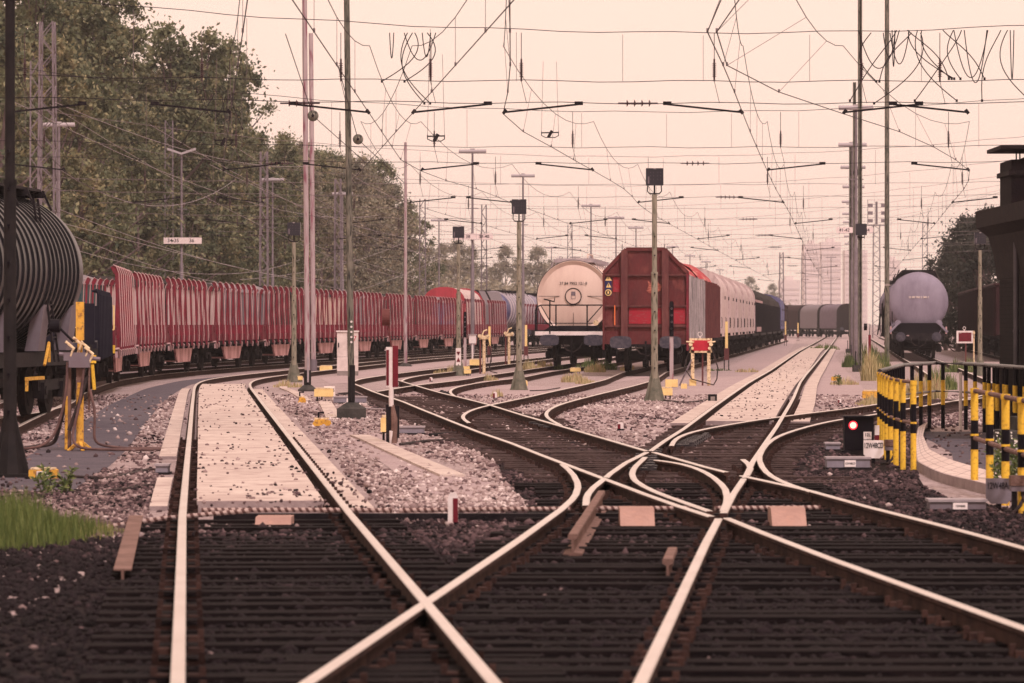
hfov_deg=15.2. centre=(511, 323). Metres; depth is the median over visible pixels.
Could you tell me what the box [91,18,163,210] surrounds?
tree
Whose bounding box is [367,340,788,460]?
railway track
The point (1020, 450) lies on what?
striped bollard
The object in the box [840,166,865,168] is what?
lamp mast
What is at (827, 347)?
grass
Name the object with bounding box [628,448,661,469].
slide chairs
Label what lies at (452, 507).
track marker
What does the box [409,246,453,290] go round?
tree
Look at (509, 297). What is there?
tank wagon
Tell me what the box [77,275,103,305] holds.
covered wagon
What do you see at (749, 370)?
grass
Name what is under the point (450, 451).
ballast stones
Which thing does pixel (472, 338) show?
cable post
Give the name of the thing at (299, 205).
feeder wire
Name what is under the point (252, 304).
covered wagon
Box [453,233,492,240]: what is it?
track number sign
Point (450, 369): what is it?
grass
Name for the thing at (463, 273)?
tree
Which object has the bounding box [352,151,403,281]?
tree
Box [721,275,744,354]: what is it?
hood wagon
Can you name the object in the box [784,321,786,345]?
yellow marker post
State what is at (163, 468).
junction box
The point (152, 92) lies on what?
tree
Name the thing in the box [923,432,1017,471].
asphalt yard
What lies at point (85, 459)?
asphalt path
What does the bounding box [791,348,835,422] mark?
track infill slab
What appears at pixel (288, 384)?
grass
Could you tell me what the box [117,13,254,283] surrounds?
tree
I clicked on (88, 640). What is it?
switch bedding
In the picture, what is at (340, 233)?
lattice mast
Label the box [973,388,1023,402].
twisted rail
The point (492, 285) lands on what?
undergrowth
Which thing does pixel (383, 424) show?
junction box
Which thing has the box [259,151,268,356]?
lattice mast
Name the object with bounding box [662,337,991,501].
railway track
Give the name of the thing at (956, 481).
kerb
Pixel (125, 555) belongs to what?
wooden plank
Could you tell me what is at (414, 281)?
tree
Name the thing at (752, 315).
hood wagon
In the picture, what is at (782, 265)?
cross span
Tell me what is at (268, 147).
tree
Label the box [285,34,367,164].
overhead wire
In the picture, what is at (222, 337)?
stake wagon
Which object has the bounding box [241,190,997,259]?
cross span
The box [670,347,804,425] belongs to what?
track infill slab
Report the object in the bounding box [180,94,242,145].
jumper cables
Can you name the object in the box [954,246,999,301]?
tree
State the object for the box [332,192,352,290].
lamp mast
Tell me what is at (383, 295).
covered wagon
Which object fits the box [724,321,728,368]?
yellow marker post
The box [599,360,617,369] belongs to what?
grass
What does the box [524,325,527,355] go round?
yellow marker post
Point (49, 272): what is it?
tank wagon
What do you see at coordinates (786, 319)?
hood wagon
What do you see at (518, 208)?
loudspeaker post
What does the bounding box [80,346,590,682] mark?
railway track
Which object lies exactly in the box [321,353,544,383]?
gravel path
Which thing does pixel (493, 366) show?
railway track
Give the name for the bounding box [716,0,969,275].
overhead wire
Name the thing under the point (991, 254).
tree
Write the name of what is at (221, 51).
tree
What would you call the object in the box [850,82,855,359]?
mast
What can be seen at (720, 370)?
grass
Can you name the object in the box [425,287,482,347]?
hood wagon
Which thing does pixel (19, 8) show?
tree
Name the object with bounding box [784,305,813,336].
hood wagon
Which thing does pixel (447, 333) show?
stake wagon
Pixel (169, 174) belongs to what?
feeder wire
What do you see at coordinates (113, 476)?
ground cable
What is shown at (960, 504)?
point machine
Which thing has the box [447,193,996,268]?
cross span
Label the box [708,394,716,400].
rail contact
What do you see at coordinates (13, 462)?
catenary mast
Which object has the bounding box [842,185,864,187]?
lamp mast
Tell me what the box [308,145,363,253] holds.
tree
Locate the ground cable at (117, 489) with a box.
[60,484,148,492]
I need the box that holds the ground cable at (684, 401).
[663,399,707,402]
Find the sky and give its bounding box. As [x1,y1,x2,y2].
[2,0,1023,324]
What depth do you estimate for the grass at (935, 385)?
93.79 m
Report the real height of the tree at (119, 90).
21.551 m
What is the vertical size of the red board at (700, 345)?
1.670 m
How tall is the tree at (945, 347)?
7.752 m
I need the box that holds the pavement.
[916,419,1000,482]
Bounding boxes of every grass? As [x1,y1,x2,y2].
[0,485,95,550]
[0,486,59,516]
[42,513,124,539]
[273,379,301,387]
[446,364,452,371]
[484,372,498,380]
[490,387,502,396]
[522,359,541,369]
[537,359,553,366]
[553,364,567,369]
[561,370,583,381]
[575,376,593,383]
[576,355,594,369]
[584,359,605,371]
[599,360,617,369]
[620,365,634,370]
[706,368,734,370]
[735,368,758,371]
[810,343,839,349]
[830,376,858,384]
[842,352,857,366]
[855,392,876,405]
[856,340,880,364]
[858,347,886,380]
[872,345,892,367]
[906,370,949,398]
[923,365,957,389]
[939,356,973,371]
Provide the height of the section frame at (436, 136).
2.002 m
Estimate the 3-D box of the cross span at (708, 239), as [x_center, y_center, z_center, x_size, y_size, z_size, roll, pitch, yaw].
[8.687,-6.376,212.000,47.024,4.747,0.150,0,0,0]
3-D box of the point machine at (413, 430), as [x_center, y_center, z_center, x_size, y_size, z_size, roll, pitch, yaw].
[-1.691,1.789,64.496,0.486,0.142,0.360,0,0,1]
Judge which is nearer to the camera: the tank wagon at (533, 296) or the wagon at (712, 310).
the wagon at (712, 310)
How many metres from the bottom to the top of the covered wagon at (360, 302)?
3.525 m
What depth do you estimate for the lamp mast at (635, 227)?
407.94 m
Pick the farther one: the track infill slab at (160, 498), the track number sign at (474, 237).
the track number sign at (474, 237)
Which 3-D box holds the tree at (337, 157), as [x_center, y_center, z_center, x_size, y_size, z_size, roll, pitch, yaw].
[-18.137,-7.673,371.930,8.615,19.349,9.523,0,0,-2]
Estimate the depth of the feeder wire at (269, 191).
185.96 m
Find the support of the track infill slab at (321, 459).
on the ground at (950, 355)
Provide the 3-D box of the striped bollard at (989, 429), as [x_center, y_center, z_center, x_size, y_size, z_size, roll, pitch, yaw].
[5.126,1.290,41.200,0.099,1.140,0.099,0,0,-30]
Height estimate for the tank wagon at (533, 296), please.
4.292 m
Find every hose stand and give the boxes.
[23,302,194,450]
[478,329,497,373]
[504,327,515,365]
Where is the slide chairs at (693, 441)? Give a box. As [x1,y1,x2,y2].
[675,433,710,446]
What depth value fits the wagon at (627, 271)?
135.36 m
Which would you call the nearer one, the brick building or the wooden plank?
the wooden plank
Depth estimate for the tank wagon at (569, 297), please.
153.56 m
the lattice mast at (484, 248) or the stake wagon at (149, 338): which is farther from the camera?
the lattice mast at (484, 248)
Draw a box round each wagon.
[0,183,82,416]
[1,289,114,398]
[32,264,136,388]
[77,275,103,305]
[83,277,208,375]
[87,275,167,366]
[112,271,165,381]
[138,281,258,370]
[163,280,223,364]
[190,283,271,361]
[194,285,304,366]
[232,286,310,358]
[246,288,346,363]
[279,288,343,356]
[296,291,383,358]
[316,291,375,354]
[331,293,412,357]
[363,295,438,353]
[364,294,403,352]
[391,296,462,353]
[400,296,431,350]
[420,298,485,351]
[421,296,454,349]
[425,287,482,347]
[445,300,506,349]
[474,290,504,346]
[486,289,535,345]
[512,293,545,344]
[525,304,569,346]
[535,254,618,366]
[602,247,704,371]
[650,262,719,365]
[696,267,729,360]
[713,272,737,358]
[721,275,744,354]
[731,280,750,354]
[738,283,755,352]
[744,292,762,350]
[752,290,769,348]
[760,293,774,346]
[765,294,784,343]
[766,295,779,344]
[777,304,787,342]
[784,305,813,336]
[799,304,833,336]
[819,304,848,336]
[877,280,916,351]
[881,274,940,355]
[881,298,921,352]
[883,268,947,358]
[958,291,982,350]
[965,289,993,352]
[973,286,996,355]
[983,282,999,355]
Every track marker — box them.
[448,493,458,524]
[617,422,623,430]
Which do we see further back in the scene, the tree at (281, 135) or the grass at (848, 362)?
the tree at (281, 135)
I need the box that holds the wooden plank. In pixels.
[113,515,142,579]
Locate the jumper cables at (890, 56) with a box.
[859,33,923,104]
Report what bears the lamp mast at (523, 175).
on the ground at (950, 355)
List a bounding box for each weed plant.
[29,463,78,492]
[834,374,841,384]
[983,426,1017,477]
[985,437,1017,472]
[989,443,1017,476]
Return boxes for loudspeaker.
[855,224,866,238]
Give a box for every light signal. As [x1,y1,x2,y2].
[463,312,469,368]
[665,301,677,386]
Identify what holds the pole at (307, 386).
on the gravel path at (391, 462)
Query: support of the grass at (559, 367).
on the ground at (950, 355)
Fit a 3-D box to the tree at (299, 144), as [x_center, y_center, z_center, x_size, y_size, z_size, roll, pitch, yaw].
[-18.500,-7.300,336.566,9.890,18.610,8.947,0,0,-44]
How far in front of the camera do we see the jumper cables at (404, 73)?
73.49 m
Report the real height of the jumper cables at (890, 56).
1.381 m
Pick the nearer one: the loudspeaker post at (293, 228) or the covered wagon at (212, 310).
the loudspeaker post at (293, 228)
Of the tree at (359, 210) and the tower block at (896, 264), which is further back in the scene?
the tower block at (896, 264)
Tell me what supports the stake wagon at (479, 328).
on the railway track at (25, 427)
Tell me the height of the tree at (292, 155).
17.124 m
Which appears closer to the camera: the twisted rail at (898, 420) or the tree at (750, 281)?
the twisted rail at (898, 420)
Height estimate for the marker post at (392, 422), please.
2.100 m
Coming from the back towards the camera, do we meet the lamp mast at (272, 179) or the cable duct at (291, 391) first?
the lamp mast at (272, 179)
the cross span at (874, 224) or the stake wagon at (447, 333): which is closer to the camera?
the cross span at (874, 224)
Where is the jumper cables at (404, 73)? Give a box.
[381,32,435,104]
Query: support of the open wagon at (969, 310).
on the railway track at (955, 403)
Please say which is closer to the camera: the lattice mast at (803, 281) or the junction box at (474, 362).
the junction box at (474, 362)
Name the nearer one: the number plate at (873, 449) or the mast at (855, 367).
the number plate at (873, 449)
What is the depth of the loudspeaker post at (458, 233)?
137.29 m
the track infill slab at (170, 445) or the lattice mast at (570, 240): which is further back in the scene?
the lattice mast at (570, 240)
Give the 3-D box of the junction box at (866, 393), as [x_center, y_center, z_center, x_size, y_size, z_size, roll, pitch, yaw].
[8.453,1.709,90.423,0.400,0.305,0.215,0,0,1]
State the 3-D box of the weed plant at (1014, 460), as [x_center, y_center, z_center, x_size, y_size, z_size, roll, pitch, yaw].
[5.482,1.531,40.882,0.776,0.662,0.758,0,0,0]
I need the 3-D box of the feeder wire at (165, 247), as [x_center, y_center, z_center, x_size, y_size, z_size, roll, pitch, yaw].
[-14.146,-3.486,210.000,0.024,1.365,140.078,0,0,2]
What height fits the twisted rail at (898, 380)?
0.046 m
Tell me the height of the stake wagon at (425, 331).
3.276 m
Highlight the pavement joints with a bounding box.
[916,422,985,478]
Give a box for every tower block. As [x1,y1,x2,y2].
[778,276,799,304]
[802,240,819,304]
[819,238,840,304]
[842,250,866,326]
[889,256,899,281]
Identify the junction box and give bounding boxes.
[29,467,58,478]
[153,463,171,474]
[314,388,332,400]
[320,365,331,370]
[381,415,397,440]
[464,369,470,375]
[469,359,481,368]
[570,367,580,373]
[662,387,672,399]
[681,383,686,388]
[862,390,876,399]
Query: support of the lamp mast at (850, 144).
on the ground at (950, 355)
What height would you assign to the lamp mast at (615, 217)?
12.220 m
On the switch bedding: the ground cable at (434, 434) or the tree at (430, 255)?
the ground cable at (434, 434)
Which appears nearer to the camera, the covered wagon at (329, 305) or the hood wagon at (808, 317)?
the covered wagon at (329, 305)
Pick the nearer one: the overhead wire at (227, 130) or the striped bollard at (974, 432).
the striped bollard at (974, 432)
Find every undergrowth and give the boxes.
[83,266,389,292]
[389,276,796,304]
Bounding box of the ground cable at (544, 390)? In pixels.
[530,387,559,390]
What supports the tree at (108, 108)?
on the ground at (950, 355)
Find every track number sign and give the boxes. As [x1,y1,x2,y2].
[164,237,201,244]
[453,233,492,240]
[837,226,872,233]
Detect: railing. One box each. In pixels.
[877,361,1022,434]
[986,363,1023,428]
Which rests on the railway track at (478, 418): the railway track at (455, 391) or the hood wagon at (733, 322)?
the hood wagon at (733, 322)
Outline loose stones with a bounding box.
[193,357,811,507]
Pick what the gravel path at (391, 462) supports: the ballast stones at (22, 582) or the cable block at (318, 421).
the cable block at (318, 421)
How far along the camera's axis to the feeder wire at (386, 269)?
292.26 m
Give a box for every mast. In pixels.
[29,61,39,200]
[37,21,57,215]
[43,122,74,217]
[164,120,173,278]
[167,148,195,279]
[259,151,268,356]
[262,177,283,286]
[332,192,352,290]
[334,179,341,290]
[419,199,425,295]
[431,219,446,286]
[459,148,485,353]
[481,204,486,289]
[511,173,534,349]
[567,224,572,257]
[582,204,599,253]
[608,216,623,257]
[628,226,643,246]
[779,252,783,335]
[801,253,805,334]
[838,142,866,355]
[839,104,872,361]
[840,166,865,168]
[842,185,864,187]
[846,142,850,352]
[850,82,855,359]
[852,0,865,371]
[867,200,884,337]
[922,223,927,269]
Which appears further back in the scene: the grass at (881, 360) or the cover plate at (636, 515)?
the grass at (881, 360)
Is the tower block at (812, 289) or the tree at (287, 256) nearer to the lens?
the tree at (287, 256)
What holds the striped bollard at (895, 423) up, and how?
on the switch bedding
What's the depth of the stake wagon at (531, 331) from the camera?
289.32 m
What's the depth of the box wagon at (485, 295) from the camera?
283.23 m
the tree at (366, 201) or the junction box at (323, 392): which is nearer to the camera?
the junction box at (323, 392)
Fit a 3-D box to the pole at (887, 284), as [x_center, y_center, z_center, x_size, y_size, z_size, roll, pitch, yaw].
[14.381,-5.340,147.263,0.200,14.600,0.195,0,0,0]
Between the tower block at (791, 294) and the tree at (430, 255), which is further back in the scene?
the tower block at (791, 294)
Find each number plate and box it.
[324,386,334,400]
[863,432,871,439]
[863,440,883,462]
[986,478,1010,509]
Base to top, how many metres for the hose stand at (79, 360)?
2.192 m
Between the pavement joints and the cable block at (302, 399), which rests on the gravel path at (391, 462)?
the cable block at (302, 399)
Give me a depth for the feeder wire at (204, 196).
190.89 m
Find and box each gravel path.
[285,388,491,497]
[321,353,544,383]
[413,373,648,402]
[565,339,797,431]
[815,339,863,406]
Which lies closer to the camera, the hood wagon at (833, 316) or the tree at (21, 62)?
the tree at (21, 62)
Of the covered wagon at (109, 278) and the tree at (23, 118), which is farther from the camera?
the tree at (23, 118)
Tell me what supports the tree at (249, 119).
on the ground at (950, 355)
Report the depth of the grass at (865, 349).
164.03 m
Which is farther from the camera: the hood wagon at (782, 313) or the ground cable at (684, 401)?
the hood wagon at (782, 313)
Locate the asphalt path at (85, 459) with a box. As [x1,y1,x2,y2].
[0,376,225,490]
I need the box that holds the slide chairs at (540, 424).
[529,420,561,427]
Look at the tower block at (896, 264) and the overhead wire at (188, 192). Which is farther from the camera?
the tower block at (896, 264)
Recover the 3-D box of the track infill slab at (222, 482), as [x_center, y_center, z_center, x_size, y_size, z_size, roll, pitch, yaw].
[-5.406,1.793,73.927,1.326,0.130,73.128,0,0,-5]
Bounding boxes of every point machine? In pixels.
[332,396,367,403]
[399,426,425,434]
[823,442,841,450]
[823,456,871,469]
[924,498,987,511]
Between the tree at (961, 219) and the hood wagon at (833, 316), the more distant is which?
the hood wagon at (833, 316)
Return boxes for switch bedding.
[0,392,1023,682]
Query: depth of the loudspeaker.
148.55 m
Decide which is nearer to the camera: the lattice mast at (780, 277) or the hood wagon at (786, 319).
the hood wagon at (786, 319)
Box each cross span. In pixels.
[0,65,1023,171]
[4,104,1023,203]
[15,0,1023,114]
[99,143,1007,224]
[217,176,996,239]
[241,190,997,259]
[243,185,997,250]
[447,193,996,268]
[530,192,998,274]
[687,193,988,280]
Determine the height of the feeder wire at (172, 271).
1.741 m
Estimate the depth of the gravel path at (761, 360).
111.74 m
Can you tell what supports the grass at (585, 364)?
on the ground at (950, 355)
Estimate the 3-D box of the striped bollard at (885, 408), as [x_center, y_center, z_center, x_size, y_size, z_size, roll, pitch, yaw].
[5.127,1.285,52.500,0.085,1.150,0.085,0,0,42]
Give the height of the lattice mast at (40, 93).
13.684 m
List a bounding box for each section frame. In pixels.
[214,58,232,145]
[427,54,444,141]
[541,62,558,137]
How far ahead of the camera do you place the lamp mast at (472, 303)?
226.99 m
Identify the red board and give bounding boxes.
[679,332,717,385]
[956,327,974,361]
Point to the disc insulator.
(357, 138)
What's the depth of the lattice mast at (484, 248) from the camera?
305.78 m
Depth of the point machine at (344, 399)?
89.27 m
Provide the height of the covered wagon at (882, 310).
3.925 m
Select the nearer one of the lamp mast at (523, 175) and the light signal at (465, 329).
the light signal at (465, 329)
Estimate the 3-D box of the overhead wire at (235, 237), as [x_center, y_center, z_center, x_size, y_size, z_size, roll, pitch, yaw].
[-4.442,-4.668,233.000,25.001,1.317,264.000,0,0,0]
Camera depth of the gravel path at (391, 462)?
51.68 m
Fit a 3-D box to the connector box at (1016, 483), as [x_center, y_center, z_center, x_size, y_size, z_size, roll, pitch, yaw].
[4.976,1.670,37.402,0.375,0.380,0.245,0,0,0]
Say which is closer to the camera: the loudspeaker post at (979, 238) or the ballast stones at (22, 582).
the ballast stones at (22, 582)
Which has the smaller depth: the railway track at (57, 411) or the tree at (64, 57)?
the railway track at (57, 411)
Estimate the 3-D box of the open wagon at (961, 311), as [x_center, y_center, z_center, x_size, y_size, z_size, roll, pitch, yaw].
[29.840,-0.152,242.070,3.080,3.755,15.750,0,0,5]
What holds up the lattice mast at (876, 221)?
on the ground at (950, 355)
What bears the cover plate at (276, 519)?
attached to the railway track at (178, 643)
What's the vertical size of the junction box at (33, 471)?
0.134 m
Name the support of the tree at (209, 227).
on the ground at (950, 355)
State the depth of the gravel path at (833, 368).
117.26 m
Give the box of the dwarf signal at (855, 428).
[839,416,874,454]
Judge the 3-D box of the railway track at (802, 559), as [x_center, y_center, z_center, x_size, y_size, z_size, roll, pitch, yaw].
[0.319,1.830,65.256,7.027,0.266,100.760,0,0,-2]
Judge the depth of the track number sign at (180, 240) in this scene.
228.81 m
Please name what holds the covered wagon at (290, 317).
on the railway track at (219, 363)
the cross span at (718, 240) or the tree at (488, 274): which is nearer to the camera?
the cross span at (718, 240)
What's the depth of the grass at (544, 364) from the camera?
158.57 m
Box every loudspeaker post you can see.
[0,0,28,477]
[286,222,301,381]
[453,226,465,375]
[510,199,527,389]
[644,168,663,400]
[974,232,985,375]
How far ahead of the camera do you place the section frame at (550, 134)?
101.00 m
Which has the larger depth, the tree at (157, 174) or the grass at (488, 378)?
the tree at (157, 174)
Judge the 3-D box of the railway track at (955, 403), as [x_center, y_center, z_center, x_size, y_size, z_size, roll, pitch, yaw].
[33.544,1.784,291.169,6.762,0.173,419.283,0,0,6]
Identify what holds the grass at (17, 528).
on the ground at (950, 355)
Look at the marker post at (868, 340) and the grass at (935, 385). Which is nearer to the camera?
the grass at (935, 385)
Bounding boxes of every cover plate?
[255,515,293,524]
[619,506,654,525]
[768,506,806,525]
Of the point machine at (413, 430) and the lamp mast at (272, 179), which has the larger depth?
the lamp mast at (272, 179)
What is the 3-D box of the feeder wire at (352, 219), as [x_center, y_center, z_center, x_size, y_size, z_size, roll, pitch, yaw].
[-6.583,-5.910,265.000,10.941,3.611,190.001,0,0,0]
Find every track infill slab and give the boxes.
[149,477,172,510]
[159,388,190,459]
[197,384,323,512]
[253,389,373,512]
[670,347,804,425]
[706,346,826,424]
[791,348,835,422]
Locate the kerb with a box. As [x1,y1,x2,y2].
[916,424,1017,500]
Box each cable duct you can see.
[279,386,311,400]
[319,401,336,417]
[350,435,464,476]
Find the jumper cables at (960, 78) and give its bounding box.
[849,30,1023,101]
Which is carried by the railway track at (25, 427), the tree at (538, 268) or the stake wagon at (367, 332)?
the stake wagon at (367, 332)
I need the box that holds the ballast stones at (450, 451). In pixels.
[0,393,1015,477]
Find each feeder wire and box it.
[15,102,375,217]
[51,105,413,279]
[55,102,301,166]
[61,170,229,205]
[61,210,316,279]
[67,224,354,291]
[74,236,223,283]
[80,251,297,273]
[151,125,448,259]
[211,165,424,239]
[240,240,408,279]
[241,150,498,279]
[302,240,467,288]
[353,176,503,234]
[357,227,495,290]
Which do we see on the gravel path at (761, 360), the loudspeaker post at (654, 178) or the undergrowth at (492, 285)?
the loudspeaker post at (654, 178)
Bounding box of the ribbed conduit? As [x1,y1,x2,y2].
[96,505,820,527]
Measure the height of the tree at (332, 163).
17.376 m
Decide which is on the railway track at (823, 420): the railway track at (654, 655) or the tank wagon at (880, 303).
the tank wagon at (880, 303)
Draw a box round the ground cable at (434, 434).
[429,431,460,436]
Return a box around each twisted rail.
[878,372,913,382]
[878,407,910,423]
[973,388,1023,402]
[973,436,1023,456]
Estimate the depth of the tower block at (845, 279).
2100.00 m
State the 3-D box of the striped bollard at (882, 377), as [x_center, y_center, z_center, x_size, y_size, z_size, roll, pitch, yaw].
[5.209,1.285,53.700,0.085,1.150,0.085,0,0,-1]
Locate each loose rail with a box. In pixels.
[563,490,605,555]
[662,547,676,575]
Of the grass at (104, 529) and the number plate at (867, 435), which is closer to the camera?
the grass at (104, 529)
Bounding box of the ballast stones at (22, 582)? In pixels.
[0,468,1023,682]
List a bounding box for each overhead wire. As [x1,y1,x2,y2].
[0,164,554,274]
[15,68,553,270]
[222,0,595,264]
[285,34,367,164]
[292,0,723,275]
[352,0,618,259]
[503,0,771,278]
[706,0,823,280]
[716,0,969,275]
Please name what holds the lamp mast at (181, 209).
on the ground at (950, 355)
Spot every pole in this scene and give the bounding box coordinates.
[298,0,315,390]
[309,33,316,371]
[337,0,365,418]
[399,142,411,365]
[885,0,889,360]
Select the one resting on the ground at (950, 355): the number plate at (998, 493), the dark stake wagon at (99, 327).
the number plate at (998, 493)
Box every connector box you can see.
[880,439,908,464]
[1004,475,1023,513]
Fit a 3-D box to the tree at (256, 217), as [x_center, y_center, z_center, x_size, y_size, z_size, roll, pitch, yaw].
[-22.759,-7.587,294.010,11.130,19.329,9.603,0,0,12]
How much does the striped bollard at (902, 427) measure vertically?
1.150 m
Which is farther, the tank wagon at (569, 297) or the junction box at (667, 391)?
the tank wagon at (569, 297)
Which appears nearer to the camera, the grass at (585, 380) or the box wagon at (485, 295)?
the grass at (585, 380)
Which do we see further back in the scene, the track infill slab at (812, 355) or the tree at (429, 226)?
the tree at (429, 226)
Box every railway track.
[0,345,590,435]
[0,394,75,426]
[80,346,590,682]
[112,344,568,372]
[243,380,1023,682]
[299,457,855,682]
[355,347,642,386]
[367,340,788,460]
[375,357,641,399]
[571,335,842,682]
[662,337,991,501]
[939,341,999,405]
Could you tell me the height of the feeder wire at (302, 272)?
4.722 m
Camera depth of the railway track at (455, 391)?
117.08 m
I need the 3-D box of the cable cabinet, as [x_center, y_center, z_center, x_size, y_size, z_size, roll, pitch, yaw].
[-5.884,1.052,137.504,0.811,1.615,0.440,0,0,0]
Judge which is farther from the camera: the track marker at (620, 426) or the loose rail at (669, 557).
the track marker at (620, 426)
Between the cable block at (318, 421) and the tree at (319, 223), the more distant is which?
the tree at (319, 223)
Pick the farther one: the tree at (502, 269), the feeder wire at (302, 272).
the tree at (502, 269)
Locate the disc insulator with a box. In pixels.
[338,66,403,182]
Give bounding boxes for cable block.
[298,391,305,402]
[313,411,330,425]
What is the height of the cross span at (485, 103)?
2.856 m
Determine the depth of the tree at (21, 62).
220.62 m
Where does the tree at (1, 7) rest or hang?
on the ground at (950, 355)
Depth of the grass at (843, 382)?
116.83 m
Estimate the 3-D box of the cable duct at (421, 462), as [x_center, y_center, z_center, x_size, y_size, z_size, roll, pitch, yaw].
[-1.610,1.867,54.871,0.322,0.085,16.776,0,0,-6]
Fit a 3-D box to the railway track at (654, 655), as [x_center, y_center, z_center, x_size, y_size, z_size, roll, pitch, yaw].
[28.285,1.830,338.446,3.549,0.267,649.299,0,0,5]
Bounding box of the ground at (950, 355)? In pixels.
[0,325,1010,625]
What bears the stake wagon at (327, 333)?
on the railway track at (25, 427)
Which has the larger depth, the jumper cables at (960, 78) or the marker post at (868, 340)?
the marker post at (868, 340)
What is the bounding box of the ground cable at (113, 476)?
[74,468,155,478]
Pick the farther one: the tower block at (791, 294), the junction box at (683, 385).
the tower block at (791, 294)
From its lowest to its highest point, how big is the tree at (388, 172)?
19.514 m
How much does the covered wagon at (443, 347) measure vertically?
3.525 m
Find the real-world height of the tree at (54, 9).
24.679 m
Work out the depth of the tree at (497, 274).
1023.84 m
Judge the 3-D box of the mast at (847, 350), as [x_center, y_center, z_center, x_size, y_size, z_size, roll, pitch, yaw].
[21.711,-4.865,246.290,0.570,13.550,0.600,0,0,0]
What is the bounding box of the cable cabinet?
[336,331,358,375]
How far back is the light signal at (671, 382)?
112.41 m
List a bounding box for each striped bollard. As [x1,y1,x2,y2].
[877,372,881,439]
[879,373,884,439]
[881,374,887,455]
[884,376,887,459]
[887,377,892,461]
[893,378,898,465]
[900,379,905,469]
[910,381,916,469]
[970,388,978,479]
[985,391,993,477]
[1001,394,1009,505]
[1017,397,1023,513]
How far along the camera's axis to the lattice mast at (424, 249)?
291.75 m
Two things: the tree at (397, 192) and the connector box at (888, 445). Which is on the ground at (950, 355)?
the tree at (397, 192)
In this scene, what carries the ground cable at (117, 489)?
on the ground at (950, 355)
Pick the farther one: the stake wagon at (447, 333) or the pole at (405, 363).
the stake wagon at (447, 333)
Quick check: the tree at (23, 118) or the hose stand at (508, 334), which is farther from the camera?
the tree at (23, 118)
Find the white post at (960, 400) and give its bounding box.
[959,372,961,429]
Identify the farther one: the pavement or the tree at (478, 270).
the tree at (478, 270)
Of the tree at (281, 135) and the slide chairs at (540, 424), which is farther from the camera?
the tree at (281, 135)
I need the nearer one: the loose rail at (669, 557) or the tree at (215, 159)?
the loose rail at (669, 557)
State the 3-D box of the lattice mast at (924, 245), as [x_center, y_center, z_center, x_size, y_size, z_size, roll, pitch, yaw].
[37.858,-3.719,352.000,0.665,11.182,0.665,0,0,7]
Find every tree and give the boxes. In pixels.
[0,0,128,266]
[0,4,36,173]
[0,12,96,260]
[0,25,125,275]
[0,37,63,198]
[2,0,118,192]
[32,50,193,277]
[36,0,145,271]
[61,32,156,275]
[62,0,183,273]
[84,140,215,279]
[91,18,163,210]
[92,37,134,274]
[94,140,230,282]
[109,101,220,278]
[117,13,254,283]
[129,76,265,283]
[139,47,225,258]
[143,22,272,284]
[157,58,274,284]
[161,51,251,284]
[176,77,272,281]
[209,33,302,286]
[228,97,268,278]
[235,146,287,283]
[243,155,333,288]
[247,133,322,289]
[248,141,302,286]
[250,141,275,175]
[265,160,365,290]
[270,125,322,239]
[285,135,344,289]
[295,153,357,288]
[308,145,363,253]
[315,164,400,293]
[319,154,362,291]
[321,154,408,294]
[323,144,354,192]
[327,168,421,293]
[342,151,383,285]
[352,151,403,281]
[356,181,446,295]
[363,156,424,276]
[378,212,437,295]
[387,198,455,295]
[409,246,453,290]
[429,240,462,282]
[440,239,479,283]
[448,245,487,285]
[478,267,494,284]
[484,262,506,285]
[485,242,527,288]
[510,258,532,288]
[521,245,554,289]
[744,276,760,291]
[763,283,782,297]
[920,211,991,350]
[923,249,954,349]
[924,223,983,351]
[929,203,995,342]
[940,215,996,351]
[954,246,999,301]
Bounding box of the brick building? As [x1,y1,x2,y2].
[975,145,1023,428]
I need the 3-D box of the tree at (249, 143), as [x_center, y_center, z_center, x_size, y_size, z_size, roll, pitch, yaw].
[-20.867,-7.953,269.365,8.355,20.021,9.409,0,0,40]
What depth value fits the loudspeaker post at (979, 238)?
137.29 m
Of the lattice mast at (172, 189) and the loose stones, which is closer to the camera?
the loose stones
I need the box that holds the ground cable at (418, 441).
[399,437,466,445]
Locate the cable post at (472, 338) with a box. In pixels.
[468,334,476,358]
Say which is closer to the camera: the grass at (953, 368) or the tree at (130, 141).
the grass at (953, 368)
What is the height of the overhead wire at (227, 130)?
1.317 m
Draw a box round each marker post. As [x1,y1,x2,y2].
[382,309,398,442]
[487,326,491,361]
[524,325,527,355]
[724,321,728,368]
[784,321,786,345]
[864,323,870,359]
[875,425,878,439]
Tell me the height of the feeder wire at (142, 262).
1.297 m
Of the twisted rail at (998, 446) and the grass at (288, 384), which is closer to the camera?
the twisted rail at (998, 446)
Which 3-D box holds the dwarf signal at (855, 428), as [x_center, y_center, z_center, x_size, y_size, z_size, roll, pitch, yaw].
[4.927,1.584,54.612,0.512,0.551,0.320,0,0,0]
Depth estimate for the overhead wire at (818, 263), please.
80.37 m
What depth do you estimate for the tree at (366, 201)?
343.81 m
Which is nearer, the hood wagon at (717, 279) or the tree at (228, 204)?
the hood wagon at (717, 279)

